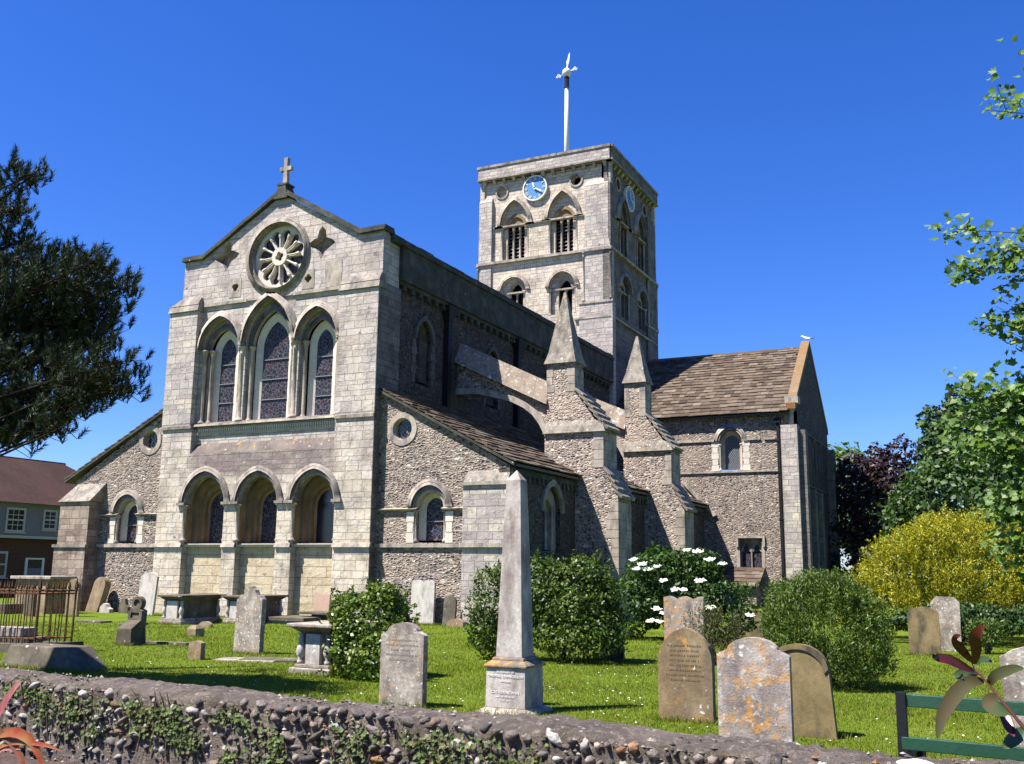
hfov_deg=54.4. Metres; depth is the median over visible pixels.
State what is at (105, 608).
headstone
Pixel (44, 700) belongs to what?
ivy
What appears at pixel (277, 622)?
plinth
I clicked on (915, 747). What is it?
bench
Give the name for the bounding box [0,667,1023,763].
churchyard wall
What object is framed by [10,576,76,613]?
chest tomb
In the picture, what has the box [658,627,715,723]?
headstone
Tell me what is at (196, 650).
headstone
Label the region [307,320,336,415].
lancet window
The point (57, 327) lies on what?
pine tree
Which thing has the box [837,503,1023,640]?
golden shrub
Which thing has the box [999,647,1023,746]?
headstone
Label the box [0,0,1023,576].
sky
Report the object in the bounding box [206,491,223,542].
round headed window
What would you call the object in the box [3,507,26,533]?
window
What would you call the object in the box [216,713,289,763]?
ivy
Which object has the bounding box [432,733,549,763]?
ivy
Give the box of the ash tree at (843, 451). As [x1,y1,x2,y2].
[828,441,891,582]
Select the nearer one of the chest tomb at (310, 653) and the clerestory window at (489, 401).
the chest tomb at (310, 653)
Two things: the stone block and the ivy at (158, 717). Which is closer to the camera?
the ivy at (158, 717)
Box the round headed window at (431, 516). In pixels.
[418,493,443,540]
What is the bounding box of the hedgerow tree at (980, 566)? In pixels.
[955,497,1020,609]
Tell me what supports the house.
on the lawn at (1015, 641)
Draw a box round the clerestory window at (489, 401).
[486,354,493,406]
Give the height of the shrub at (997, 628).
0.978 m
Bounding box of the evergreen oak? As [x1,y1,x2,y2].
[915,381,1016,597]
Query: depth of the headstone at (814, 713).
10.50 m
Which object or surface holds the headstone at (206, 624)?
on the lawn at (1015, 641)
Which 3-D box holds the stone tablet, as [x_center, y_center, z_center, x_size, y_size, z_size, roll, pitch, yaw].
[-6.682,7.811,35.044,0.660,0.660,0.080,-5,-16,26]
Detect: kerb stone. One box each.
[76,620,111,622]
[146,641,188,645]
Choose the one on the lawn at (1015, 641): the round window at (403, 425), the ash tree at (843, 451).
the ash tree at (843, 451)
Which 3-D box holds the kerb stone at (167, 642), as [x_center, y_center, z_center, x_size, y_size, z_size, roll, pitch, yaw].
[-7.802,5.935,22.430,1.250,0.160,0.200,-3,-11,20]
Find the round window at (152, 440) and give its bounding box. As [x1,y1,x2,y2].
[139,426,161,454]
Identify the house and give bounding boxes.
[0,456,75,595]
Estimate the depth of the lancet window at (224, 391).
39.95 m
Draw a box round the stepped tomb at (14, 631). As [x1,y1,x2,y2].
[0,626,46,642]
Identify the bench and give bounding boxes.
[895,691,1023,760]
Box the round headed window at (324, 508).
[313,487,333,542]
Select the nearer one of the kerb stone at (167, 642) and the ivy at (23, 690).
the ivy at (23, 690)
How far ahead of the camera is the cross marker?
22.02 m
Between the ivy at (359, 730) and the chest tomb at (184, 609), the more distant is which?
the chest tomb at (184, 609)
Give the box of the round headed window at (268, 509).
[258,489,276,542]
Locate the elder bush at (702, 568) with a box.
[601,541,761,641]
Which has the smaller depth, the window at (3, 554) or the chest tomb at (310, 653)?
the chest tomb at (310, 653)
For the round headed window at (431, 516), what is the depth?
34.75 m
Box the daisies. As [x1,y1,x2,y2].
[69,660,970,742]
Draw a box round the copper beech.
[828,433,936,602]
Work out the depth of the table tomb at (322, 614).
33.23 m
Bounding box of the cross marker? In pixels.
[115,596,146,645]
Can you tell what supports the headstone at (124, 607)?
on the lawn at (1015, 641)
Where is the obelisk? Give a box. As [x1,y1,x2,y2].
[477,470,552,714]
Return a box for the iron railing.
[0,577,83,652]
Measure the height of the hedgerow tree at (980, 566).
5.103 m
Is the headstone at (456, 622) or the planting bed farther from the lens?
the headstone at (456, 622)
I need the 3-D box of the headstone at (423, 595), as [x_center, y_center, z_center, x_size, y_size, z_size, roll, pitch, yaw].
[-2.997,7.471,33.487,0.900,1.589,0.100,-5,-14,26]
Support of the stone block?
on the lawn at (1015, 641)
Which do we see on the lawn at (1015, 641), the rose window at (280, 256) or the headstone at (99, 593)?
the headstone at (99, 593)
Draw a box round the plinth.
[267,620,312,623]
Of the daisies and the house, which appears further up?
the house
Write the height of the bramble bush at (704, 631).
1.311 m
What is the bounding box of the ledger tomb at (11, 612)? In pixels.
[0,603,23,613]
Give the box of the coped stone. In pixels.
[1,643,107,671]
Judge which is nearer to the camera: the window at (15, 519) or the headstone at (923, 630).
the headstone at (923, 630)
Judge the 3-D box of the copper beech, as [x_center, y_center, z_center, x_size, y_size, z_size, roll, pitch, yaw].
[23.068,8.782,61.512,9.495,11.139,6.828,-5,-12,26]
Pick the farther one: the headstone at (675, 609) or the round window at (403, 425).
the round window at (403, 425)
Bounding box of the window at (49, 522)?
[40,509,57,531]
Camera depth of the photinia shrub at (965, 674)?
1.65 m
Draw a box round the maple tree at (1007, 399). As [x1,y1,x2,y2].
[917,34,1023,584]
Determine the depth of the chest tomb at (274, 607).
33.57 m
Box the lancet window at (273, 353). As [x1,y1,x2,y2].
[252,313,290,419]
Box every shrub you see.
[315,576,422,681]
[759,565,900,690]
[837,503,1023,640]
[932,625,1023,748]
[964,615,1005,654]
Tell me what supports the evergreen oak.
on the lawn at (1015, 641)
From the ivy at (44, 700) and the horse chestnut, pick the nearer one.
the ivy at (44, 700)
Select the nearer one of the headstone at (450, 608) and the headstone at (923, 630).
the headstone at (923, 630)
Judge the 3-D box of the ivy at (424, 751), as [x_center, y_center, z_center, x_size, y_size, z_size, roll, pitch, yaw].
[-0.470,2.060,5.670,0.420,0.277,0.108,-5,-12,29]
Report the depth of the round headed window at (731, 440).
54.92 m
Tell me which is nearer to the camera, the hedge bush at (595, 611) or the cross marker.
the hedge bush at (595, 611)
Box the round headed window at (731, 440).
[720,431,741,469]
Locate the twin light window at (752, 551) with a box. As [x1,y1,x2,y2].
[736,535,765,576]
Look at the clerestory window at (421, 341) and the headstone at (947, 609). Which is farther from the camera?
the clerestory window at (421, 341)
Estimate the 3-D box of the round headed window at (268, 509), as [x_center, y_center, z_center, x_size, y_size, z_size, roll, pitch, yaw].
[-9.136,5.101,38.000,1.200,2.056,0.060,-5,-12,26]
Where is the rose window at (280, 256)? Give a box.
[245,217,310,293]
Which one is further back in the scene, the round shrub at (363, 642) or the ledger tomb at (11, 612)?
the ledger tomb at (11, 612)
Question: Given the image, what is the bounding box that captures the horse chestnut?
[875,441,1022,616]
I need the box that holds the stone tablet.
[313,594,330,610]
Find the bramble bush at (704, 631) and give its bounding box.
[680,600,746,664]
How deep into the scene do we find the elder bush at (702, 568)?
26.75 m
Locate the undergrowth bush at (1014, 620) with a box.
[879,596,1023,645]
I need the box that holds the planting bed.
[0,752,83,763]
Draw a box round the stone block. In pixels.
[186,625,203,636]
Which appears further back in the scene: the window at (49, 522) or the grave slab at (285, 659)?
the window at (49, 522)
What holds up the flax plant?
on the planting bed
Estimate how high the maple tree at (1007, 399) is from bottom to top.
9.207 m
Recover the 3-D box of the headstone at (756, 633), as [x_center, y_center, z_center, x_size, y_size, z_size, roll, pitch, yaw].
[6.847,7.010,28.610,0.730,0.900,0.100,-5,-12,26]
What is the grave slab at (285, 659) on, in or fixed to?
on the lawn at (1015, 641)
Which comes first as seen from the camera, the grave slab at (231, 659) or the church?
the grave slab at (231, 659)
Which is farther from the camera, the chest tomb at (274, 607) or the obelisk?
the chest tomb at (274, 607)
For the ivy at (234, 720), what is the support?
attached to the churchyard wall
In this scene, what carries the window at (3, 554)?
in the house
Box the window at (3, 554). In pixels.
[0,551,7,578]
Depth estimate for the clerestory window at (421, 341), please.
39.82 m
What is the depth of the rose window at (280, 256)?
39.39 m
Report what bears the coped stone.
on the lawn at (1015, 641)
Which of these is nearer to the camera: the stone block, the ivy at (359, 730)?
the ivy at (359, 730)
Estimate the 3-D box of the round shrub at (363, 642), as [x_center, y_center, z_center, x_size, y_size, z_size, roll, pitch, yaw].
[-2.218,3.995,15.858,2.122,1.763,1.675,-5,-12,26]
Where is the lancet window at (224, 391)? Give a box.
[211,331,238,422]
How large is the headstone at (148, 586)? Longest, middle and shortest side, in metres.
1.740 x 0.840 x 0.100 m
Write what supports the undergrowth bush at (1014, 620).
on the lawn at (1015, 641)
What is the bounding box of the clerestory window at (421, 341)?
[415,323,426,383]
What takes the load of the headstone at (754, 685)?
on the lawn at (1015, 641)
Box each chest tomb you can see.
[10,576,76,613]
[157,594,226,624]
[221,594,288,623]
[286,620,380,675]
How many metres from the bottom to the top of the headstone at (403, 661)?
1.140 m
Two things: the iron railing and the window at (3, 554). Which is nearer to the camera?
the iron railing
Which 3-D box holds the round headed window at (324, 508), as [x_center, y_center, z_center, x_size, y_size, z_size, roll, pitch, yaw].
[-6.816,4.917,36.886,1.200,2.056,0.060,-5,-12,26]
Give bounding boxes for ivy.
[0,675,48,703]
[27,683,109,746]
[108,689,203,760]
[208,701,253,732]
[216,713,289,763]
[316,721,385,763]
[396,716,457,763]
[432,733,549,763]
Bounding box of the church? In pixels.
[51,53,840,626]
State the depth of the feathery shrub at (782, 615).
15.15 m
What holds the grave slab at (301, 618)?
on the plinth
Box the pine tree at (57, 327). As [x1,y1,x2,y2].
[0,143,154,458]
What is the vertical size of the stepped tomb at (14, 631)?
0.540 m
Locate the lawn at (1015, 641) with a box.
[0,579,1023,759]
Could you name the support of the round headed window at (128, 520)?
in the church
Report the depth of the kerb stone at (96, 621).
32.21 m
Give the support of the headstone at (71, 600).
on the lawn at (1015, 641)
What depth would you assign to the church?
39.83 m
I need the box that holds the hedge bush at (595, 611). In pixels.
[461,548,634,663]
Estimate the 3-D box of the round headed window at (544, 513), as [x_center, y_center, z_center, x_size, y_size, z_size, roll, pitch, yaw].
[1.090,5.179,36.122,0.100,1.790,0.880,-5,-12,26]
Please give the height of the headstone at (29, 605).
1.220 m
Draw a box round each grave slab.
[213,657,274,662]
[238,657,298,662]
[265,615,321,621]
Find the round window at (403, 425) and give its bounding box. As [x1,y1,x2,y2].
[388,412,416,445]
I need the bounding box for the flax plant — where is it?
[0,681,61,763]
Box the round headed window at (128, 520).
[120,501,136,541]
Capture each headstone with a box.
[22,585,37,616]
[65,579,80,616]
[85,577,110,611]
[99,603,112,612]
[118,597,130,612]
[138,572,158,614]
[188,640,205,659]
[199,621,212,626]
[233,586,266,653]
[379,622,427,707]
[410,580,435,623]
[442,595,456,625]
[447,619,465,626]
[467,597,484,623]
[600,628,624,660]
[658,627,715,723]
[664,596,704,639]
[717,637,793,741]
[737,610,762,637]
[779,643,838,739]
[907,607,940,655]
[931,596,961,650]
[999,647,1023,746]
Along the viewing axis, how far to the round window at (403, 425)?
35.57 m
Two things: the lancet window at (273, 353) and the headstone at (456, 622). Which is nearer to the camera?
the headstone at (456, 622)
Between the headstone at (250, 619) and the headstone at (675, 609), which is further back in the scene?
the headstone at (675, 609)
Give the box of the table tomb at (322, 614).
[297,611,330,620]
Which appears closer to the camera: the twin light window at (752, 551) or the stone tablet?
the stone tablet
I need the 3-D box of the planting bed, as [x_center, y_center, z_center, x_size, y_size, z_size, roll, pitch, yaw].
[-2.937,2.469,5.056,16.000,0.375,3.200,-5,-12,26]
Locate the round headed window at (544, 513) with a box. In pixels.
[542,502,547,549]

